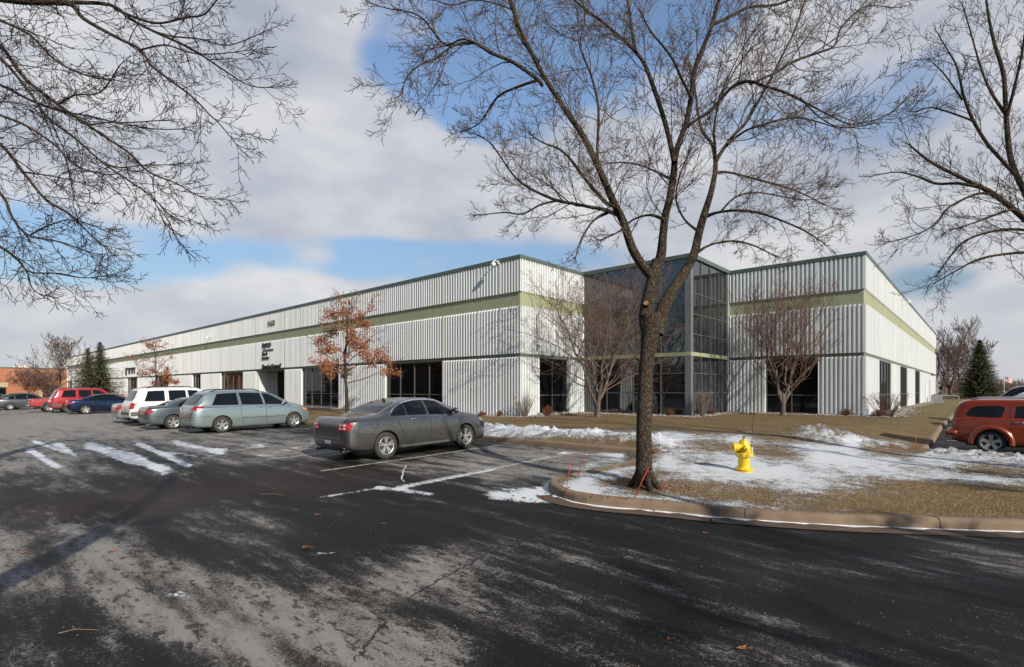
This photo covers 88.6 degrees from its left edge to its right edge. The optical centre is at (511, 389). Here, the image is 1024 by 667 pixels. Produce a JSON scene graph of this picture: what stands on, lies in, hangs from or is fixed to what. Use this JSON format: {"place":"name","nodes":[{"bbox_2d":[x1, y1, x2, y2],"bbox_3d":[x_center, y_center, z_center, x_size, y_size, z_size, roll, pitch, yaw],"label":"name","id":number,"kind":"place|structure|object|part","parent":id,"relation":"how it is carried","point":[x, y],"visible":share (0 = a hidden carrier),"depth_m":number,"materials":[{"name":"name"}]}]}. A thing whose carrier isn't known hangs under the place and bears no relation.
{"place":"outdoors","nodes":[
{"label":"outdoors","id":0,"kind":"place"},
{"bbox_2d":[0,407,1023,666],"bbox_3d":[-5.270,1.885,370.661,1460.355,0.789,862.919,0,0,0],"label":"parking lot","id":1,"kind":"structure","parent":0,"point":[646,585],"depth_m":5.58,"materials":[{"name":"grey asphalt"}]},
{"bbox_2d":[0,393,45,409],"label":"car","id":2,"kind":"object","parent":1,"relation":"on","point":[11,401],"visible":0.62,"depth_m":52.66,"materials":[{"name":"grey paint"}]},
{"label":"side window","id":3,"kind":"part","parent":2,"relation":"part of","materials":[{"name":"black glass"}]},
{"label":"side window","id":4,"kind":"part","parent":2,"relation":"part of","materials":[{"name":"black glass"}]},
{"bbox_2d":[0,365,66,396],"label":"brick building","id":5,"kind":"structure","parent":1,"relation":"on","point":[5,389],"depth_m":124.06,"materials":[{"name":"orange brick"}]},
{"bbox_2d":[0,387,5,394],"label":"window","id":6,"kind":"structure","parent":5,"relation":"in","point":[2,389],"depth_m":122.58,"materials":[{"name":"black glass"}]},
{"bbox_2d":[24,398,53,411],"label":"pickup truck","id":7,"kind":"object","parent":1,"relation":"on","point":[35,404],"visible":0.27,"depth_m":42.37,"materials":[{"name":"red paint"}]},
{"bbox_2d":[58,626,97,633],"bbox_3d":[-3.459,1.923,4.205,0.272,0.021,0.100,0,0,0],"label":"fallen twig","id":8,"kind":"object","parent":1,"relation":"on","point":[78,629],"visible":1,"depth_m":4.21,"materials":[{"name":"brown wood"}]},
{"bbox_2d":[46,387,125,412],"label":"suv","id":9,"kind":"object","parent":1,"relation":"on","point":[58,398],"visible":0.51,"depth_m":40.72,"materials":[{"name":"red paint"}]},
{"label":"side window","id":10,"kind":"part","parent":9,"relation":"part of","materials":[{"name":"black glass"}]},
{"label":"side window","id":11,"kind":"part","parent":9,"relation":"part of","materials":[{"name":"black glass"}]},
{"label":"side window","id":12,"kind":"part","parent":9,"relation":"part of","materials":[{"name":"black glass"}]},
{"bbox_2d":[64,394,125,413],"bbox_3d":[-30.856,1.042,39.885,2.071,1.448,4.702,0,1,42],"label":"sedan","id":13,"kind":"object","parent":1,"relation":"on","point":[94,402],"visible":0.67,"depth_m":38.71,"materials":[{"name":"blue paint"}]},
{"bbox_3d":[-30.580,0.580,39.102,0.201,0.367,0.680,0,1,42],"label":"side window","id":14,"kind":"part","parent":13,"relation":"part of","materials":[{"name":"black glass"}]},
{"bbox_3d":[-29.999,0.575,39.750,0.201,0.391,1.000,0,1,42],"label":"side window","id":15,"kind":"part","parent":13,"relation":"part of","materials":[{"name":"black glass"}]},
{"bbox_2d":[111,403,140,422],"bbox_3d":[-19.798,1.043,29.898,2.071,1.448,4.702,0,1,42],"label":"sedan","id":16,"kind":"object","parent":1,"relation":"on","point":[116,410],"visible":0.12,"depth_m":27.92,"materials":[{"name":"silver metal"}]},
{"bbox_2d":[0,0,308,318],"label":"maple tree","id":17,"kind":"object","parent":1,"relation":"on","point":[39,105],"visible":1,"depth_m":7.43,"materials":[{"name":"brown plant"}]},
{"bbox_2d":[121,386,201,423],"bbox_3d":[-17.479,0.788,27.840,2.288,1.957,5.058,0,1,42],"label":"suv","id":18,"kind":"object","parent":1,"relation":"on","point":[136,399],"visible":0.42,"depth_m":26.19,"materials":[{"name":"white paint"}]},
{"bbox_3d":[-18.989,0.306,26.157,1.565,0.490,0.247,0,1,42],"label":"rear window","id":19,"kind":"part","parent":18,"relation":"part of","materials":[{"name":"grey glass"}]},
{"bbox_3d":[-17.828,0.322,26.177,0.137,0.530,0.880,0,1,42],"label":"side window","id":20,"kind":"part","parent":18,"relation":"part of","materials":[{"name":"black glass"}]},
{"bbox_3d":[-17.146,0.304,26.935,0.139,0.545,0.800,0,1,42],"label":"side window","id":21,"kind":"part","parent":18,"relation":"part of","materials":[{"name":"black glass"}]},
{"bbox_3d":[-16.478,0.291,27.680,0.139,0.550,1.080,0,1,42],"label":"side window","id":22,"kind":"part","parent":18,"relation":"part of","materials":[{"name":"black glass"}]},
{"bbox_2d":[138,397,189,428],"bbox_3d":[-15.052,1.048,25.304,2.071,1.448,4.702,0,1,42],"label":"sedan","id":23,"kind":"object","parent":1,"relation":"on","point":[164,414],"visible":0.41,"depth_m":23.59,"materials":[{"name":"metal"}]},
{"bbox_3d":[-15.852,0.557,24.412,1.201,0.270,0.716,0,1,42],"label":"rear window","id":24,"kind":"part","parent":23,"relation":"part of","materials":[{"name":"grey glass"}]},
{"bbox_2d":[24,487,382,532],"bbox_3d":[-4.472,1.879,8.496,5.123,0.099,0.102,0,0,-33],"label":"pavement seam","id":25,"kind":"object","parent":1,"relation":"on","point":[170,513],"visible":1,"depth_m":7.97,"materials":[{"name":"asphalt"}]},
{"bbox_2d":[171,427,313,438],"bbox_3d":[-10.768,1.767,21.617,0.100,0.120,6.000,0,0,42],"label":"parking line","id":26,"kind":"object","parent":1,"relation":"on","point":[237,433],"visible":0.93,"depth_m":21.22,"materials":[{"name":"paint"}]},
{"bbox_2d":[179,389,309,432],"bbox_3d":[-11.691,0.853,23.360,2.224,1.806,5.100,0,1,42],"label":"minivan","id":27,"kind":"object","parent":1,"relation":"on","point":[221,410],"visible":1,"depth_m":22.17,"materials":[{"name":"teal paint"}]},
{"bbox_3d":[-13.182,0.409,21.698,1.446,0.441,0.366,0,1,42],"label":"rear window","id":28,"kind":"part","parent":27,"relation":"part of","materials":[{"name":"grey glass"}]},
{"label":"side window","id":29,"kind":"part","parent":27,"relation":"part of","materials":[{"name":"black glass"}]},
{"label":"side window","id":30,"kind":"part","parent":27,"relation":"part of","materials":[{"name":"black glass"}]},
{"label":"side window","id":31,"kind":"part","parent":27,"relation":"part of","materials":[{"name":"black glass"}]},
{"bbox_2d":[200,434,306,443],"bbox_3d":[-8.647,1.767,19.714,0.100,0.120,6.000,0,0,42],"label":"parking line","id":32,"kind":"object","parent":1,"relation":"on","point":[249,439],"visible":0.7,"depth_m":18.81,"materials":[{"name":"paint"}]},
{"bbox_2d":[228,442,311,450],"bbox_3d":[-6.525,1.767,17.811,0.100,0.120,6.000,0,0,42],"label":"parking line","id":33,"kind":"object","parent":1,"relation":"on","point":[269,446],"visible":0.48,"depth_m":16.46,"materials":[{"name":"paint"}]},
{"bbox_2d":[265,451,336,459],"bbox_3d":[-4.404,1.767,15.908,0.100,0.120,6.000,0,0,42],"label":"parking line","id":34,"kind":"object","parent":1,"relation":"on","point":[299,455],"visible":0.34,"depth_m":14.38,"materials":[{"name":"paint"}]},
{"bbox_2d":[314,397,484,458],"bbox_3d":[-2.998,0.988,15.154,2.210,1.548,5.003,0,1,42],"label":"sedan","id":35,"kind":"object","parent":1,"relation":"on","point":[384,428],"visible":1,"depth_m":13.92,"materials":[{"name":"paint"}]},
{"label":"rear window","id":36,"kind":"part","parent":35,"relation":"part of","materials":[{"name":"grey glass"}]},
{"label":"side window","id":37,"kind":"part","parent":35,"relation":"part of","materials":[{"name":"black glass"}]},
{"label":"side window","id":38,"kind":"part","parent":35,"relation":"part of","materials":[{"name":"black glass"}]},
{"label":"side window","id":39,"kind":"part","parent":35,"relation":"part of","materials":[{"name":"black glass"}]},
{"bbox_2d":[322,445,498,470],"bbox_3d":[-2.282,1.767,14.004,0.100,0.120,6.000,0,0,42],"label":"parking line","id":40,"kind":"object","parent":1,"relation":"on","point":[405,458],"visible":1,"depth_m":13.38,"materials":[{"name":"paint"}]},
{"bbox_2d":[349,543,505,664],"bbox_3d":[-0.717,1.905,5.107,0.275,0.047,2.975,0,0,21],"label":"pavement crack","id":41,"kind":"object","parent":1,"relation":"on","point":[396,609],"visible":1,"depth_m":4.71,"materials":[{"name":"black asphalt"}]},
{"bbox_2d":[300,421,662,455],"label":"kerb","id":42,"kind":"structure","parent":1,"relation":"on","point":[605,448],"depth_m":15.30,"materials":[{"name":"concrete"}]},
{"bbox_2d":[396,452,578,486],"bbox_3d":[-0.161,1.767,12.101,0.100,0.120,6.000,0,0,42],"label":"parking line","id":43,"kind":"object","parent":1,"relation":"on","point":[482,470],"visible":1,"depth_m":11.43,"materials":[{"name":"paint"}]},
{"bbox_2d":[39,514,1010,665],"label":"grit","id":44,"kind":"object","parent":1,"relation":"on","point":[468,603],"visible":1,"depth_m":4.70,"materials":[{"name":"gravel"}]},
{"bbox_2d":[736,645,746,648],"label":"fallen leaf","id":45,"kind":"object","parent":1,"relation":"on","point":[743,647],"visible":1,"depth_m":3.92,"materials":[{"name":"orange plant"}]},
{"bbox_2d":[537,495,1023,537],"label":"gutter","id":46,"kind":"object","parent":1,"relation":"on","point":[552,499],"visible":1,"depth_m":7.35,"materials":[{"name":"concrete"}]},
{"bbox_2d":[553,494,1023,531],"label":"snow line","id":47,"kind":"object","parent":46,"relation":"on","point":[554,495],"visible":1,"depth_m":7.56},
{"bbox_2d":[548,455,1023,530],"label":"kerb","id":48,"kind":"structure","parent":1,"relation":"on","point":[556,488],"depth_m":7.57,"materials":[{"name":"concrete"}]},
{"bbox_2d":[921,413,953,448],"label":"kerb","id":49,"kind":"structure","parent":1,"relation":"on","point":[933,438],"depth_m":20.52,"materials":[{"name":"concrete"}]},
{"bbox_2d":[945,397,1023,452],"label":"suv","id":50,"kind":"object","parent":1,"relation":"on","point":[996,424],"visible":0.98,"depth_m":16.00,"materials":[{"name":"orange paint"}]},
{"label":"side window","id":51,"kind":"part","parent":50,"relation":"part of","materials":[{"name":"black glass"}]},
{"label":"side window","id":52,"kind":"part","parent":50,"relation":"part of","materials":[{"name":"black glass"}]},
{"bbox_2d":[998,386,1023,396],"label":"car","id":53,"kind":"object","parent":1,"relation":"on","point":[1013,391],"visible":0.16,"depth_m":24.48,"materials":[{"name":"black paint"}]},
{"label":"side window","id":54,"kind":"part","parent":53,"relation":"part of","materials":[{"name":"black glass"}]},
{"bbox_2d":[1012,392,1023,396],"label":"sedan","id":55,"kind":"object","parent":1,"relation":"on","point":[1020,394],"visible":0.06,"depth_m":21.15,"materials":[{"name":"silver metal"}]},
{"bbox_2d":[0,0,1023,390],"label":"sky","id":56,"kind":"structure","parent":0,"point":[332,206],"materials":[{"name":"blue"}]},
{"bbox_2d":[43,391,1023,518],"bbox_3d":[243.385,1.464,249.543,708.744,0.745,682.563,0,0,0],"label":"lawn","id":57,"kind":"structure","parent":0,"point":[818,455],"depth_m":12.30,"materials":[{"name":"brown plant"}]},
{"bbox_2d":[3,364,53,393],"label":"crabapple tree","id":58,"kind":"object","parent":57,"relation":"on","point":[28,384],"visible":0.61,"depth_m":96.91,"materials":[{"name":"brown plant"}]},
{"bbox_2d":[21,369,66,397],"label":"crabapple tree","id":59,"kind":"object","parent":57,"relation":"on","point":[42,383],"visible":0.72,"depth_m":89.29,"materials":[{"name":"brown plant"}]},
{"bbox_2d":[7,332,93,388],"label":"bare tree","id":60,"kind":"object","parent":57,"relation":"on","point":[58,356],"visible":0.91,"depth_m":77.34,"materials":[{"name":"brown plant"}]},
{"bbox_2d":[67,348,112,391],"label":"spruce tree","id":61,"kind":"object","parent":57,"relation":"on","point":[85,366],"visible":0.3,"depth_m":68.89,"materials":[{"name":"green plant"}]},
{"bbox_2d":[70,342,128,395],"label":"spruce tree","id":62,"kind":"object","parent":57,"relation":"on","point":[101,380],"visible":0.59,"depth_m":68.72,"materials":[{"name":"green plant"}]},
{"bbox_2d":[115,367,132,390],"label":"sapling","id":63,"kind":"object","parent":57,"relation":"on","point":[122,381],"visible":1,"depth_m":68.91,"materials":[{"name":"brown plant"}]},
{"bbox_2d":[125,337,181,385],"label":"oak tree","id":64,"kind":"object","parent":57,"relation":"on","point":[165,379],"visible":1,"depth_m":58.90,"materials":[{"name":"brown plant"}]},
{"bbox_2d":[298,289,406,411],"bbox_3d":[-10.004,-2.258,32.451,5.863,7.652,6.548,0,0,-39],"label":"oak tree","id":65,"kind":"object","parent":57,"relation":"on","point":[327,365],"visible":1,"depth_m":31.99,"materials":[{"name":"brown plant"}]},
{"bbox_2d":[67,251,935,415],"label":"industrial building","id":66,"kind":"structure","parent":57,"relation":"on","point":[442,330],"depth_m":31.16,"materials":[{"name":"white metal"}]},
{"bbox_2d":[127,378,136,395],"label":"window","id":67,"kind":"structure","parent":66,"relation":"in","point":[132,380],"depth_m":82.26,"materials":[{"name":"black glass"}]},
{"bbox_2d":[157,376,167,385],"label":"window","id":68,"kind":"structure","parent":66,"relation":"in","point":[158,378],"depth_m":71.90,"materials":[{"name":"black glass"}]},
{"bbox_2d":[192,375,199,388],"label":"window","id":69,"kind":"structure","parent":66,"relation":"in","point":[195,378],"depth_m":62.43,"materials":[{"name":"black glass"}]},
{"bbox_2d":[220,372,242,388],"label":"window","id":70,"kind":"structure","parent":66,"relation":"in","point":[227,380],"depth_m":55.27,"materials":[{"name":"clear glass"}]},
{"bbox_2d":[276,372,283,398],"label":"window","id":71,"kind":"structure","parent":66,"relation":"in","point":[279,375],"depth_m":51.72,"materials":[{"name":"black glass"}]},
{"bbox_2d":[301,368,337,407],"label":"window","id":72,"kind":"structure","parent":66,"relation":"in","point":[317,392],"depth_m":42.99,"materials":[{"name":"black glass"}]},
{"bbox_2d":[385,361,441,401],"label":"window","id":73,"kind":"structure","parent":66,"relation":"in","point":[420,379],"depth_m":34.38,"materials":[{"name":"black glass"}]},
{"bbox_2d":[491,260,499,266],"bbox_3d":[-0.927,-6.933,28.895,0.260,0.420,0.558,0,0,42],"label":"security camera","id":74,"kind":"object","parent":66,"relation":"attached to","point":[493,264],"visible":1,"depth_m":28.75,"materials":[{"name":"white paint"}]},
{"bbox_2d":[540,358,569,414],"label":"window","id":75,"kind":"structure","parent":66,"relation":"in","point":[553,389],"depth_m":30.70,"materials":[{"name":"black glass"}]},
{"bbox_2d":[765,358,817,413],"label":"window","id":76,"kind":"structure","parent":66,"relation":"in","point":[803,399],"depth_m":29.75,"materials":[{"name":"black glass"}]},
{"bbox_2d":[879,360,890,410],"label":"window","id":77,"kind":"structure","parent":66,"relation":"in","point":[884,367],"depth_m":33.68,"materials":[{"name":"black glass"}]},
{"bbox_2d":[900,366,906,406],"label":"window","id":78,"kind":"structure","parent":66,"relation":"in","point":[903,370],"depth_m":41.30,"materials":[{"name":"black glass"}]},
{"bbox_2d":[915,370,919,403],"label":"window","id":79,"kind":"structure","parent":66,"relation":"in","point":[917,373],"depth_m":50.08,"materials":[{"name":"black glass"}]},
{"bbox_2d":[936,375,939,393],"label":"utility meter","id":80,"kind":"object","parent":66,"relation":"attached to","point":[937,386],"visible":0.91,"depth_m":67.57,"materials":[{"name":"metal"}]},
{"bbox_2d":[489,252,698,416],"bbox_3d":[4.520,-2.907,27.689,10.072,8.858,9.304,0,0,23],"label":"crabapple tree","id":81,"kind":"object","parent":57,"relation":"on","point":[597,399],"visible":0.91,"depth_m":27.35,"materials":[{"name":"brown plant"}]},
{"bbox_2d":[510,446,718,518],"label":"leaf litter","id":82,"kind":"object","parent":57,"relation":"on","point":[619,479],"visible":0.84,"depth_m":9.15,"materials":[{"name":"brown plant"}]},
{"bbox_2d":[307,403,923,417],"bbox_3d":[17.210,1.416,38.109,64.043,0.113,24.541,0,0,-13],"label":"gravel bed","id":83,"kind":"object","parent":57,"relation":"on","point":[679,416],"visible":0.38,"depth_m":28.92,"materials":[{"name":"grey gravel"}]},
{"bbox_2d":[476,410,486,415],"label":"shrub","id":84,"kind":"object","parent":83,"relation":"on","point":[480,413],"visible":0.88,"depth_m":28.70,"materials":[{"name":"brown plant"}]},
{"bbox_2d":[496,410,503,415],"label":"shrub","id":85,"kind":"object","parent":83,"relation":"on","point":[500,413],"visible":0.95,"depth_m":28.14,"materials":[{"name":"brown plant"}]},
{"bbox_2d":[513,395,534,416],"bbox_3d":[0.628,0.834,27.664,1.232,1.306,1.188,0,0,19],"label":"shrub","id":86,"kind":"object","parent":83,"relation":"on","point":[526,410],"visible":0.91,"depth_m":27.56,"materials":[{"name":"brown plant"}]},
{"bbox_2d":[541,406,554,415],"bbox_3d":[1.958,1.145,28.559,0.848,0.685,0.917,0,0,0],"label":"shrub","id":87,"kind":"object","parent":83,"relation":"on","point":[547,412],"visible":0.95,"depth_m":28.53,"materials":[{"name":"brown plant"}]},
{"bbox_2d":[306,402,936,417],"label":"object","id":88,"kind":"object","parent":83,"relation":"on","point":[901,412],"visible":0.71,"depth_m":29.78,"materials":[{"name":"brown plant"}]},
{"bbox_2d":[665,409,674,415],"bbox_3d":[8.454,1.221,28.173,0.537,0.476,0.603,0,0,30],"label":"shrub","id":89,"kind":"object","parent":83,"relation":"on","point":[670,412],"visible":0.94,"depth_m":28.13,"materials":[{"name":"brown plant"}]},
{"bbox_2d":[693,389,712,416],"bbox_3d":[9.842,0.693,27.234,0.970,1.515,1.168,0,0,-19],"label":"shrub","id":90,"kind":"object","parent":83,"relation":"on","point":[702,399],"visible":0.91,"depth_m":27.11,"materials":[{"name":"brown plant"}]},
{"bbox_2d":[838,408,854,415],"bbox_3d":[17.572,1.202,27.596,0.735,0.440,0.745,0,0,0],"label":"shrub","id":91,"kind":"object","parent":83,"relation":"on","point":[845,412],"visible":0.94,"depth_m":27.53,"materials":[{"name":"brown plant"}]},
{"bbox_2d":[870,408,884,416],"bbox_3d":[18.547,1.185,26.614,0.637,0.490,0.769,0,0,-13],"label":"shrub","id":92,"kind":"object","parent":83,"relation":"on","point":[878,414],"visible":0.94,"depth_m":26.52,"materials":[{"name":"brown plant"}]},
{"bbox_2d":[862,391,910,416],"bbox_3d":[19.235,0.732,26.902,1.673,1.399,1.998,0,0,-35],"label":"shrub","id":93,"kind":"object","parent":83,"relation":"on","point":[883,408],"visible":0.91,"depth_m":26.84,"materials":[{"name":"brown plant"}]},
{"bbox_2d":[338,0,974,490],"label":"maple tree","id":94,"kind":"object","parent":57,"relation":"on","point":[652,326],"visible":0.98,"depth_m":9.05,"materials":[{"name":"brown plant"}]},
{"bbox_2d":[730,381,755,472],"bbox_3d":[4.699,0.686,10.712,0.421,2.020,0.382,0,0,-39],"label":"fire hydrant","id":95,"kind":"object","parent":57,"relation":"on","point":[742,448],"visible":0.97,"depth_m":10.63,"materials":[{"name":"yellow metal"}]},
{"bbox_2d":[718,270,848,414],"bbox_3d":[14.391,-2.457,28.077,6.656,7.846,6.576,0,0,21],"label":"crabapple tree","id":96,"kind":"object","parent":57,"relation":"on","point":[783,395],"visible":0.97,"depth_m":27.91,"materials":[{"name":"brown plant"}]},
{"bbox_2d":[931,394,942,402],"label":"air conditioner","id":97,"kind":"object","parent":57,"relation":"on","point":[937,398],"visible":0.99,"depth_m":56.07,"materials":[{"name":"grey metal"}]},
{"bbox_2d":[857,0,1023,322],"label":"maple tree","id":98,"kind":"object","parent":57,"relation":"on","point":[1005,109],"visible":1,"depth_m":11.30,"materials":[{"name":"brown plant"}]},
{"bbox_2d":[942,395,958,399],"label":"barrier rail","id":99,"kind":"object","parent":57,"relation":"on","point":[948,396],"visible":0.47,"depth_m":70.59,"materials":[{"name":"grey metal"}]},
{"bbox_2d":[935,345,966,394],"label":"bare tree","id":100,"kind":"object","parent":57,"relation":"on","point":[941,388],"visible":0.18,"depth_m":97.67,"materials":[{"name":"brown plant"}]},
{"bbox_2d":[931,315,985,397],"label":"bare tree","id":101,"kind":"object","parent":57,"relation":"on","point":[955,363],"visible":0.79,"depth_m":83.31,"materials":[{"name":"brown plant"}]},
{"bbox_2d":[935,338,997,393],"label":"bare tree","id":102,"kind":"object","parent":57,"relation":"on","point":[987,345],"visible":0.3,"depth_m":91.38,"materials":[{"name":"brown plant"}]},
{"bbox_2d":[948,340,1008,398],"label":"spruce tree","id":103,"kind":"object","parent":57,"relation":"on","point":[979,379],"visible":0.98,"depth_m":77.45,"materials":[{"name":"green plant"}]},
{"bbox_2d":[937,373,1023,393],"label":"distant woods","id":104,"kind":"object","parent":57,"relation":"on","point":[1007,385],"visible":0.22,"depth_m":184.19,"materials":[{"name":"brown plant"}]},
{"bbox_2d":[1003,376,1011,392],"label":"flagpole","id":105,"kind":"object","parent":57,"relation":"on","point":[1008,379],"visible":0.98,"depth_m":125.00,"materials":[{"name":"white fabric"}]}
]}

